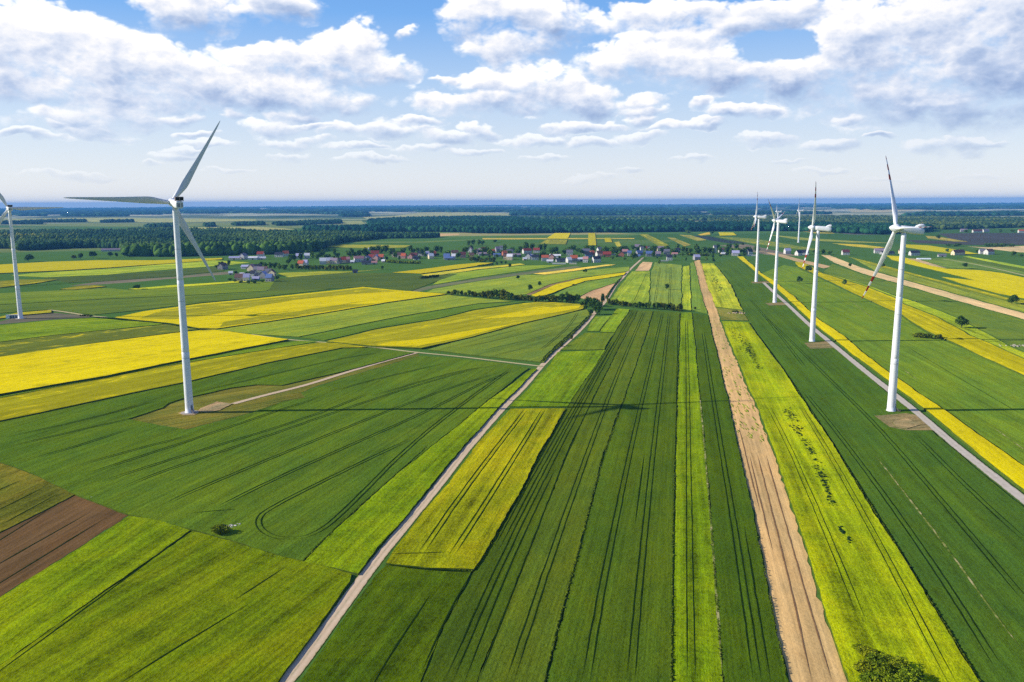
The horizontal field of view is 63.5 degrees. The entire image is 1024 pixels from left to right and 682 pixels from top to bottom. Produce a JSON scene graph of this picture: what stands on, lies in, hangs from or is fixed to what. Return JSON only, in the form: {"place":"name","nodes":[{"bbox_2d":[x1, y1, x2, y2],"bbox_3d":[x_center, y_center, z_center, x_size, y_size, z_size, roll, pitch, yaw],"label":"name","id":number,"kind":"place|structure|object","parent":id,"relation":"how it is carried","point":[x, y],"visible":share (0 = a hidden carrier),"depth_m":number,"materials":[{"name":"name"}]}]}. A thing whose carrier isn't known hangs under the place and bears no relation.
{"place":"outdoors","nodes":[
{"label":"outdoors","id":0,"kind":"place"},
{"bbox_2d":[0,279,58,287],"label":"rapeseed field","id":1,"kind":"structure","parent":0,"point":[9,283],"depth_m":1073.77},
{"bbox_2d":[0,463,75,532],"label":"weedy field","id":2,"kind":"structure","parent":0,"point":[24,495],"depth_m":288.52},
{"bbox_2d":[0,495,125,595],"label":"ploughed field","id":3,"kind":"structure","parent":0,"point":[32,546],"depth_m":253.77,"materials":[{"name":"soil"}]},
{"bbox_2d":[0,318,163,341],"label":"barley field","id":4,"kind":"structure","parent":0,"point":[18,331],"depth_m":682.27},
{"bbox_2d":[0,516,189,668],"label":"barley field","id":5,"kind":"structure","parent":0,"point":[37,606],"depth_m":223.00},
{"bbox_2d":[0,324,197,356],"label":"weedy field","id":6,"kind":"structure","parent":0,"point":[15,347],"depth_m":624.14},
{"bbox_2d":[0,258,222,273],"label":"rapeseed field","id":7,"kind":"structure","parent":0,"point":[55,266],"depth_m":1378.12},
{"bbox_2d":[12,260,250,277],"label":"barley field","id":8,"kind":"structure","parent":0,"point":[185,265],"depth_m":1266.73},
{"bbox_2d":[43,267,223,282],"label":"wheat field","id":9,"kind":"structure","parent":0,"point":[130,276],"depth_m":1160.62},
{"bbox_2d":[0,280,275,304],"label":"barley field","id":10,"kind":"structure","parent":0,"point":[63,295],"depth_m":944.51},
{"bbox_2d":[0,330,287,394],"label":"rapeseed field","id":11,"kind":"structure","parent":0,"point":[41,369],"depth_m":543.56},
{"bbox_2d":[21,223,275,226],"bbox_3d":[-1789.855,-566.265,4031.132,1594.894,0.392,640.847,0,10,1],"label":"meadow","id":12,"kind":"structure","parent":0,"point":[142,224],"depth_m":4018.61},
{"bbox_2d":[72,272,228,285],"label":"ploughed field","id":13,"kind":"structure","parent":0,"point":[151,279],"depth_m":1114.25,"materials":[{"name":"soil"}]},
{"bbox_2d":[58,218,255,221],"bbox_3d":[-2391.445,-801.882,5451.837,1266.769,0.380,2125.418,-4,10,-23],"label":"meadow","id":14,"kind":"structure","parent":0,"point":[156,220],"depth_m":5242.21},
{"bbox_2d":[0,341,316,397],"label":"barley field","id":15,"kind":"structure","parent":0,"point":[271,346],"depth_m":556.37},
{"bbox_2d":[0,289,328,314],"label":"wheat field","id":16,"kind":"structure","parent":0,"point":[98,307],"depth_m":845.06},
{"bbox_2d":[0,531,351,681],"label":"barley field","id":17,"kind":"structure","parent":0,"point":[193,606],"depth_m":199.81,"materials":[{"name":"plant"}]},
{"bbox_2d":[0,342,367,421],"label":"rapeseed field","id":18,"kind":"structure","parent":0,"point":[33,403],"depth_m":468.62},
{"bbox_2d":[128,279,250,289],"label":"field","id":19,"kind":"structure","parent":0,"point":[201,284],"depth_m":1024.23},
{"bbox_2d":[0,348,528,560],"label":"wheat field","id":20,"kind":"structure","parent":0,"point":[300,479],"depth_m":347.05,"materials":[{"name":"plant"}]},
{"bbox_2d":[132,354,418,428],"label":"mown ground","id":21,"kind":"structure","parent":0,"point":[170,414],"depth_m":424.80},
{"bbox_2d":[64,121,219,413],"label":"wind turbine","id":22,"kind":"object","parent":21,"relation":"on","point":[175,201],"visible":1,"depth_m":392.31,"materials":[{"name":"white paint"}]},
{"bbox_2d":[199,402,231,412],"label":"gravel pad","id":23,"kind":"object","parent":21,"relation":"on","point":[215,407],"visible":1,"depth_m":411.89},
{"bbox_2d":[115,287,446,329],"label":"rapeseed field","id":24,"kind":"structure","parent":0,"point":[211,321],"depth_m":799.79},
{"bbox_2d":[142,288,389,318],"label":"rapeseed patch","id":25,"kind":"object","parent":24,"relation":"on","point":[203,309],"visible":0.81,"depth_m":816.83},
{"bbox_2d":[221,303,374,326],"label":"rapeseed patch","id":26,"kind":"object","parent":24,"relation":"on","point":[282,315],"visible":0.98,"depth_m":747.48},
{"bbox_2d":[232,352,415,403],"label":"farm track","id":27,"kind":"structure","parent":0,"point":[303,385],"depth_m":468.65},
{"bbox_2d":[278,269,383,276],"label":"barley field","id":28,"kind":"structure","parent":0,"point":[294,274],"depth_m":1194.64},
{"bbox_2d":[268,273,455,290],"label":"wheat field","id":29,"kind":"structure","parent":0,"point":[403,282],"depth_m":1065.63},
{"bbox_2d":[216,295,511,336],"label":"wheat field","id":30,"kind":"structure","parent":0,"point":[305,325],"depth_m":737.13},
{"bbox_2d":[328,245,409,248],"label":"meadow","id":31,"kind":"structure","parent":0,"point":[368,246],"depth_m":1923.36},
{"bbox_2d":[299,565,471,681],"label":"wheat field","id":32,"kind":"structure","parent":0,"point":[391,626],"depth_m":196.53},
{"bbox_2d":[252,334,541,366],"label":"farm track","id":33,"kind":"structure","parent":0,"point":[436,354],"depth_m":548.96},
{"bbox_2d":[301,302,523,340],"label":"wheat field","id":34,"kind":"structure","parent":0,"point":[360,328],"depth_m":705.88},
{"bbox_2d":[352,239,481,242],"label":"meadow","id":35,"kind":"structure","parent":0,"point":[419,241],"depth_m":2122.70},
{"bbox_2d":[303,369,536,574],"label":"barley field","id":36,"kind":"structure","parent":0,"point":[354,542],"depth_m":278.30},
{"bbox_2d":[364,212,487,218],"bbox_3d":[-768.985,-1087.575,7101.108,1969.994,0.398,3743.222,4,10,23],"label":"meadow","id":37,"kind":"structure","parent":0,"point":[420,214],"depth_m":6911.20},
{"bbox_2d":[392,263,491,273],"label":"rapeseed field","id":38,"kind":"structure","parent":0,"point":[441,268],"depth_m":1256.70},
{"bbox_2d":[327,302,583,348],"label":"rapeseed field","id":39,"kind":"structure","parent":0,"point":[467,321],"depth_m":670.20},
{"bbox_2d":[379,324,511,346],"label":"rapeseed patch","id":40,"kind":"object","parent":39,"relation":"on","point":[419,342],"visible":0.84,"depth_m":606.82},
{"bbox_2d":[481,306,580,318],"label":"rapeseed patch","id":41,"kind":"object","parent":39,"relation":"on","point":[538,311],"visible":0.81,"depth_m":757.77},
{"bbox_2d":[279,258,642,681],"bbox_3d":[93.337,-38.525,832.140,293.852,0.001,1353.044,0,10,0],"label":"dirt road","id":42,"kind":"structure","parent":0,"point":[303,659],"depth_m":242.72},
{"bbox_2d":[422,263,524,275],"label":"rapeseed field","id":43,"kind":"structure","parent":0,"point":[463,270],"depth_m":1246.71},
{"bbox_2d":[386,408,565,570],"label":"rapeseed field","id":44,"kind":"structure","parent":0,"point":[460,520],"depth_m":282.22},
{"bbox_2d":[413,266,579,291],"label":"ploughed field","id":45,"kind":"structure","parent":0,"point":[476,279],"depth_m":1116.86,"materials":[{"name":"soil"}]},
{"bbox_2d":[432,265,562,284],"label":"barley field","id":46,"kind":"structure","parent":0,"point":[474,274],"depth_m":1195.12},
{"bbox_2d":[427,309,588,362],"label":"wheat field","id":47,"kind":"structure","parent":0,"point":[536,340],"depth_m":601.65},
{"bbox_2d":[0,204,1023,681],"bbox_3d":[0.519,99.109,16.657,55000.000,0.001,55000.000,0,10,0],"label":"ground","id":48,"kind":"structure","parent":0,"point":[764,264],"depth_m":1474.28,"materials":[{"name":"plant"}]},
{"bbox_2d":[0,231,79,238],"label":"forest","id":49,"kind":"object","parent":48,"relation":"on","point":[32,234],"visible":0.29,"depth_m":2291.01,"materials":[{"name":"green plant"}]},
{"bbox_2d":[0,313,88,323],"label":"gravel pad","id":50,"kind":"object","parent":48,"relation":"on","point":[40,317],"visible":0.94,"depth_m":744.29,"materials":[{"name":"soil"}]},
{"bbox_2d":[0,193,63,318],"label":"wind turbine","id":51,"kind":"object","parent":50,"relation":"on","point":[9,208],"visible":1,"depth_m":730.39,"materials":[{"name":"white paint"}]},
{"bbox_2d":[1,218,360,232],"bbox_3d":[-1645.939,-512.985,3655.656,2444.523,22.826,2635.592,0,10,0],"label":"forest","id":52,"kind":"object","parent":48,"relation":"on","point":[250,223],"visible":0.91,"depth_m":4002.16,"materials":[{"name":"green plant"}]},
{"bbox_2d":[0,226,382,250],"bbox_3d":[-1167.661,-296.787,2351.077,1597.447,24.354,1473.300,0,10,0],"label":"forest","id":53,"kind":"object","parent":48,"relation":"on","point":[105,238],"visible":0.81,"depth_m":2159.01,"materials":[{"name":"green plant"}]},
{"bbox_2d":[210,524,230,533],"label":"bush","id":54,"kind":"object","parent":48,"relation":"on","point":[220,529],"visible":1,"depth_m":253.52,"materials":[{"name":"green plant"}]},
{"bbox_2d":[120,239,322,256],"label":"forest","id":55,"kind":"object","parent":48,"relation":"on","point":[214,248],"visible":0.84,"depth_m":1629.99,"materials":[{"name":"green plant"}]},
{"bbox_2d":[379,231,439,237],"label":"forest","id":56,"kind":"object","parent":48,"relation":"on","point":[403,234],"visible":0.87,"depth_m":2361.42,"materials":[{"name":"green plant"}]},
{"bbox_2d":[0,202,1023,216],"bbox_3d":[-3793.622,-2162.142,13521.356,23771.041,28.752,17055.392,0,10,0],"label":"forest","id":57,"kind":"object","parent":48,"relation":"on","point":[676,211],"visible":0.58,"depth_m":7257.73,"materials":[{"name":"green plant"}]},
{"bbox_2d":[302,215,933,234],"bbox_3d":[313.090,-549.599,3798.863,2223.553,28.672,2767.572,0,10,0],"label":"forest","id":58,"kind":"object","parent":48,"relation":"on","point":[491,224],"visible":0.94,"depth_m":2878.15,"materials":[{"name":"green plant"}]},
{"bbox_2d":[511,214,737,220],"bbox_3d":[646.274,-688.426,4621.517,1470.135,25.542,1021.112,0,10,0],"label":"forest","id":59,"kind":"object","parent":48,"relation":"on","point":[701,217],"visible":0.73,"depth_m":4429.82,"materials":[{"name":"green plant"}]},
{"bbox_2d":[303,277,981,681],"bbox_3d":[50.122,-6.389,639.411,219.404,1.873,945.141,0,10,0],"label":"tall grass","id":60,"kind":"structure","parent":48,"relation":"on","point":[671,675],"depth_m":234.68,"materials":[{"name":"green plant"}]},
{"bbox_2d":[852,659,873,672],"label":"bush","id":61,"kind":"object","parent":48,"relation":"on","point":[862,665],"visible":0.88,"depth_m":177.21,"materials":[{"name":"green plant"}]},
{"bbox_2d":[707,214,1023,229],"bbox_3d":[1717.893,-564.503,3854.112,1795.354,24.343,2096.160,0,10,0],"label":"forest","id":62,"kind":"object","parent":48,"relation":"on","point":[955,222],"visible":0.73,"depth_m":3608.87,"materials":[{"name":"green plant"}]},
{"bbox_2d":[855,645,877,656],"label":"bush","id":63,"kind":"object","parent":48,"relation":"on","point":[864,650],"visible":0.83,"depth_m":183.97,"materials":[{"name":"green plant"}]},
{"bbox_2d":[858,670,882,681],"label":"bush","id":64,"kind":"object","parent":48,"relation":"on","point":[865,676],"visible":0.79,"depth_m":172.53,"materials":[{"name":"green plant"}]},
{"bbox_2d":[869,661,898,676],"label":"bush","id":65,"kind":"object","parent":48,"relation":"on","point":[881,668],"visible":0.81,"depth_m":175.11,"materials":[{"name":"green plant"}]},
{"bbox_2d":[885,654,912,672],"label":"bush","id":66,"kind":"object","parent":48,"relation":"on","point":[896,663],"visible":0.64,"depth_m":177.65,"materials":[{"name":"green plant"}]},
{"bbox_2d":[882,671,916,681],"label":"bush","id":67,"kind":"object","parent":48,"relation":"on","point":[899,677],"visible":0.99,"depth_m":171.14,"materials":[{"name":"green plant"}]},
{"bbox_2d":[897,665,924,681],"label":"bush","id":68,"kind":"object","parent":48,"relation":"on","point":[916,673],"visible":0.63,"depth_m":173.72,"materials":[{"name":"green plant"}]},
{"bbox_2d":[0,0,1023,207],"label":"sky","id":69,"kind":"structure","parent":0,"point":[314,102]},
{"bbox_2d":[428,267,629,296],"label":"barley field","id":70,"kind":"structure","parent":0,"point":[514,285],"depth_m":1043.61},
{"bbox_2d":[423,310,637,681],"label":"wheat field","id":71,"kind":"structure","parent":0,"point":[468,639],"depth_m":233.09,"materials":[{"name":"plant"}]},
{"bbox_2d":[511,350,604,406],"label":"barley field","id":72,"kind":"structure","parent":0,"point":[561,379],"depth_m":469.54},
{"bbox_2d":[478,310,652,681],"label":"wheat field","id":73,"kind":"structure","parent":0,"point":[521,651],"depth_m":244.56,"materials":[{"name":"plant"}]},
{"bbox_2d":[534,264,615,274],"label":"rapeseed field","id":74,"kind":"structure","parent":0,"point":[560,271],"depth_m":1220.94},
{"bbox_2d":[531,272,624,296],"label":"rapeseed field","id":75,"kind":"structure","parent":0,"point":[556,288],"depth_m":1019.71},
{"bbox_2d":[561,333,612,349],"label":"wheat field","id":76,"kind":"structure","parent":0,"point":[592,341],"depth_m":595.33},
{"bbox_2d":[553,276,622,295],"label":"wheat field","id":77,"kind":"structure","parent":0,"point":[581,289],"depth_m":989.63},
{"bbox_2d":[581,283,614,300],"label":"bare field","id":78,"kind":"structure","parent":0,"point":[597,293],"depth_m":926.07,"materials":[{"name":"soil"}]},
{"bbox_2d":[587,316,609,331],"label":"barley field","id":79,"kind":"structure","parent":0,"point":[597,323],"depth_m":688.01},
{"bbox_2d":[546,311,679,681],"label":"wheat field","id":80,"kind":"structure","parent":0,"point":[615,625],"depth_m":240.84,"materials":[{"name":"plant"}]},
{"bbox_2d":[600,308,629,332],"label":"barley field","id":81,"kind":"structure","parent":0,"point":[612,324],"depth_m":697.76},
{"bbox_2d":[610,271,649,303],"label":"barley field","id":82,"kind":"structure","parent":0,"point":[634,286],"depth_m":962.73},
{"bbox_2d":[650,262,681,308],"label":"wheat field","id":83,"kind":"structure","parent":0,"point":[662,274],"depth_m":1019.45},
{"bbox_2d":[682,266,690,310],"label":"barley field","id":84,"kind":"structure","parent":0,"point":[686,302],"depth_m":948.65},
{"bbox_2d":[672,312,721,681],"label":"barley field","id":85,"kind":"structure","parent":0,"point":[696,651],"depth_m":243.31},
{"bbox_2d":[690,262,706,313],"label":"wheat field","id":86,"kind":"structure","parent":0,"point":[697,301],"depth_m":907.77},
{"bbox_2d":[701,263,741,310],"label":"barley field","id":87,"kind":"structure","parent":0,"point":[725,297],"depth_m":942.65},
{"bbox_2d":[703,271,850,542],"bbox_3d":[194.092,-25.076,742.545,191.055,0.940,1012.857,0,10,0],"label":"weeds","id":88,"kind":"object","parent":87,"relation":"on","point":[826,490],"visible":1,"depth_m":339.62,"materials":[{"name":"green plant"}]},
{"bbox_2d":[716,308,747,320],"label":"weedy field","id":89,"kind":"structure","parent":0,"point":[723,314],"depth_m":732.61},
{"bbox_2d":[693,313,786,681],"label":"wheat field","id":90,"kind":"structure","parent":0,"point":[750,648],"depth_m":240.27,"materials":[{"name":"plant"}]},
{"bbox_2d":[721,244,796,255],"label":"bare field","id":91,"kind":"structure","parent":0,"point":[741,246],"depth_m":1691.86,"materials":[{"name":"soil"}]},
{"bbox_2d":[695,260,846,681],"bbox_3d":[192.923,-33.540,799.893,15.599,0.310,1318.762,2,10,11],"label":"bare field","id":92,"kind":"structure","parent":0,"point":[808,645],"depth_m":243.38,"materials":[{"name":"soil"}]},
{"bbox_2d":[712,317,766,441],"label":"seedlings","id":93,"kind":"object","parent":92,"relation":"on","point":[732,405],"visible":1,"depth_m":406.94,"materials":[{"name":"green plant"}]},
{"bbox_2d":[715,236,827,251],"bbox_3d":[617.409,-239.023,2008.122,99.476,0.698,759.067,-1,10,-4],"label":"barley field","id":94,"kind":"structure","parent":0,"point":[761,242],"depth_m":1962.14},
{"bbox_2d":[761,251,828,267],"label":"bare field","id":95,"kind":"structure","parent":0,"point":[801,260],"depth_m":1404.46,"materials":[{"name":"soil"}]},
{"bbox_2d":[773,235,882,242],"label":"field","id":96,"kind":"structure","parent":0,"point":[800,238],"depth_m":2092.36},
{"bbox_2d":[722,321,979,681],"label":"barley field","id":97,"kind":"structure","parent":0,"point":[871,591],"depth_m":238.78,"materials":[{"name":"plant"}]},
{"bbox_2d":[716,257,1023,681],"bbox_3d":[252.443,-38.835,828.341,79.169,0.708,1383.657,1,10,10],"label":"wheat field","id":98,"kind":"structure","parent":0,"point":[951,517],"depth_m":282.50,"materials":[{"name":"plant"}]},
{"bbox_2d":[752,281,769,283],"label":"gravel pad","id":99,"kind":"object","parent":98,"relation":"on","point":[766,282],"visible":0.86,"depth_m":1024.96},
{"bbox_2d":[751,191,766,281],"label":"wind turbine","id":100,"kind":"object","parent":99,"relation":"on","point":[757,248],"visible":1,"depth_m":1026.67,"materials":[{"name":"white paint"}]},
{"bbox_2d":[766,302,784,305],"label":"gravel pad","id":101,"kind":"object","parent":98,"relation":"on","point":[776,304],"visible":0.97,"depth_m":807.16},
{"bbox_2d":[766,200,787,302],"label":"wind turbine","id":102,"kind":"object","parent":101,"relation":"on","point":[779,221],"visible":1,"depth_m":815.15,"materials":[{"name":"white paint"}]},
{"bbox_2d":[802,185,831,341],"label":"wind turbine","id":103,"kind":"object","parent":98,"relation":"on","point":[827,228],"visible":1,"depth_m":585.55,"materials":[{"name":"white paint"}]},
{"bbox_2d":[805,341,832,348],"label":"gravel pad","id":104,"kind":"object","parent":98,"relation":"on","point":[815,345],"visible":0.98,"depth_m":577.66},
{"bbox_2d":[862,158,924,411],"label":"wind turbine","id":105,"kind":"object","parent":98,"relation":"on","point":[895,228],"visible":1,"depth_m":390.03,"materials":[{"name":"white paint"}]},
{"bbox_2d":[875,413,931,429],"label":"gravel pad","id":106,"kind":"object","parent":98,"relation":"on","point":[887,419],"visible":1,"depth_m":381.58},
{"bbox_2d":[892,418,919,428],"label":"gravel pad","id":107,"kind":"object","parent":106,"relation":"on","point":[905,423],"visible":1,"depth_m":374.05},
{"bbox_2d":[737,256,1023,491],"bbox_3d":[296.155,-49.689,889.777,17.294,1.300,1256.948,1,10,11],"label":"rapeseed field","id":108,"kind":"structure","parent":0,"point":[1010,468],"depth_m":387.94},
{"bbox_2d":[848,209,919,211],"bbox_3d":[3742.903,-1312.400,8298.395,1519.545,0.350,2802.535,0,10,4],"label":"meadow","id":109,"kind":"structure","parent":0,"point":[863,210],"depth_m":8085.92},
{"bbox_2d":[763,265,1023,463],"bbox_3d":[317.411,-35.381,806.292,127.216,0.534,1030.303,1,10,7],"label":"wheat field","id":110,"kind":"structure","parent":0,"point":[981,396],"depth_m":507.42,"materials":[{"name":"plant"}]},
{"bbox_2d":[763,283,1023,503],"bbox_3d":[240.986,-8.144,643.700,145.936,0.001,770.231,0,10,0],"label":"gravel road","id":111,"kind":"structure","parent":0,"point":[990,473],"depth_m":371.17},
{"bbox_2d":[795,262,1023,375],"bbox_3d":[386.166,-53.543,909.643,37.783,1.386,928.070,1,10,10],"label":"rapeseed field","id":112,"kind":"structure","parent":0,"point":[930,323],"depth_m":652.82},
{"bbox_2d":[822,255,1023,319],"bbox_3d":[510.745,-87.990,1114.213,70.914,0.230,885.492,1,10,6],"label":"bare field","id":113,"kind":"structure","parent":0,"point":[1017,314],"depth_m":918.65,"materials":[{"name":"soil"}]},
{"bbox_2d":[825,264,1023,350],"bbox_3d":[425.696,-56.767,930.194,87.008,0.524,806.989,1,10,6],"label":"wheat field","id":114,"kind":"structure","parent":0,"point":[1007,330],"depth_m":758.15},
{"bbox_2d":[825,273,1023,357],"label":"barley field","id":115,"kind":"structure","parent":0,"point":[975,332],"depth_m":666.07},
{"bbox_2d":[850,257,1023,304],"bbox_3d":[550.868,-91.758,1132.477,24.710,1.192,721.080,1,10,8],"label":"rapeseed field","id":116,"kind":"structure","parent":0,"point":[1020,301],"depth_m":983.88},
{"bbox_2d":[854,259,1023,311],"bbox_3d":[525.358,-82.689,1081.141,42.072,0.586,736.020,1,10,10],"label":"barley field","id":117,"kind":"structure","parent":0,"point":[985,298],"depth_m":924.61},
{"bbox_2d":[906,244,977,254],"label":"rapeseed field","id":118,"kind":"structure","parent":0,"point":[931,248],"depth_m":1712.20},
{"bbox_2d":[887,255,1023,298],"bbox_3d":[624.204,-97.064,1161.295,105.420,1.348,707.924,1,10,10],"label":"rapeseed field","id":119,"kind":"structure","parent":0,"point":[1003,284],"depth_m":1041.44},
{"bbox_2d":[908,233,1023,244],"bbox_3d":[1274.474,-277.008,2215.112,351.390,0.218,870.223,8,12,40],"label":"ploughed field","id":120,"kind":"structure","parent":0,"point":[995,238],"depth_m":2153.48,"materials":[{"name":"soil"}]},
{"bbox_2d":[921,258,1023,275],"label":"meadow","id":121,"kind":"structure","parent":0,"point":[948,263],"depth_m":1275.93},
{"bbox_2d":[957,256,1023,271],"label":"meadow","id":122,"kind":"structure","parent":0,"point":[967,259],"depth_m":1314.30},
{"bbox_2d":[969,246,1023,251],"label":"bare field","id":123,"kind":"structure","parent":0,"point":[1018,248],"depth_m":1717.60,"materials":[{"name":"soil"}]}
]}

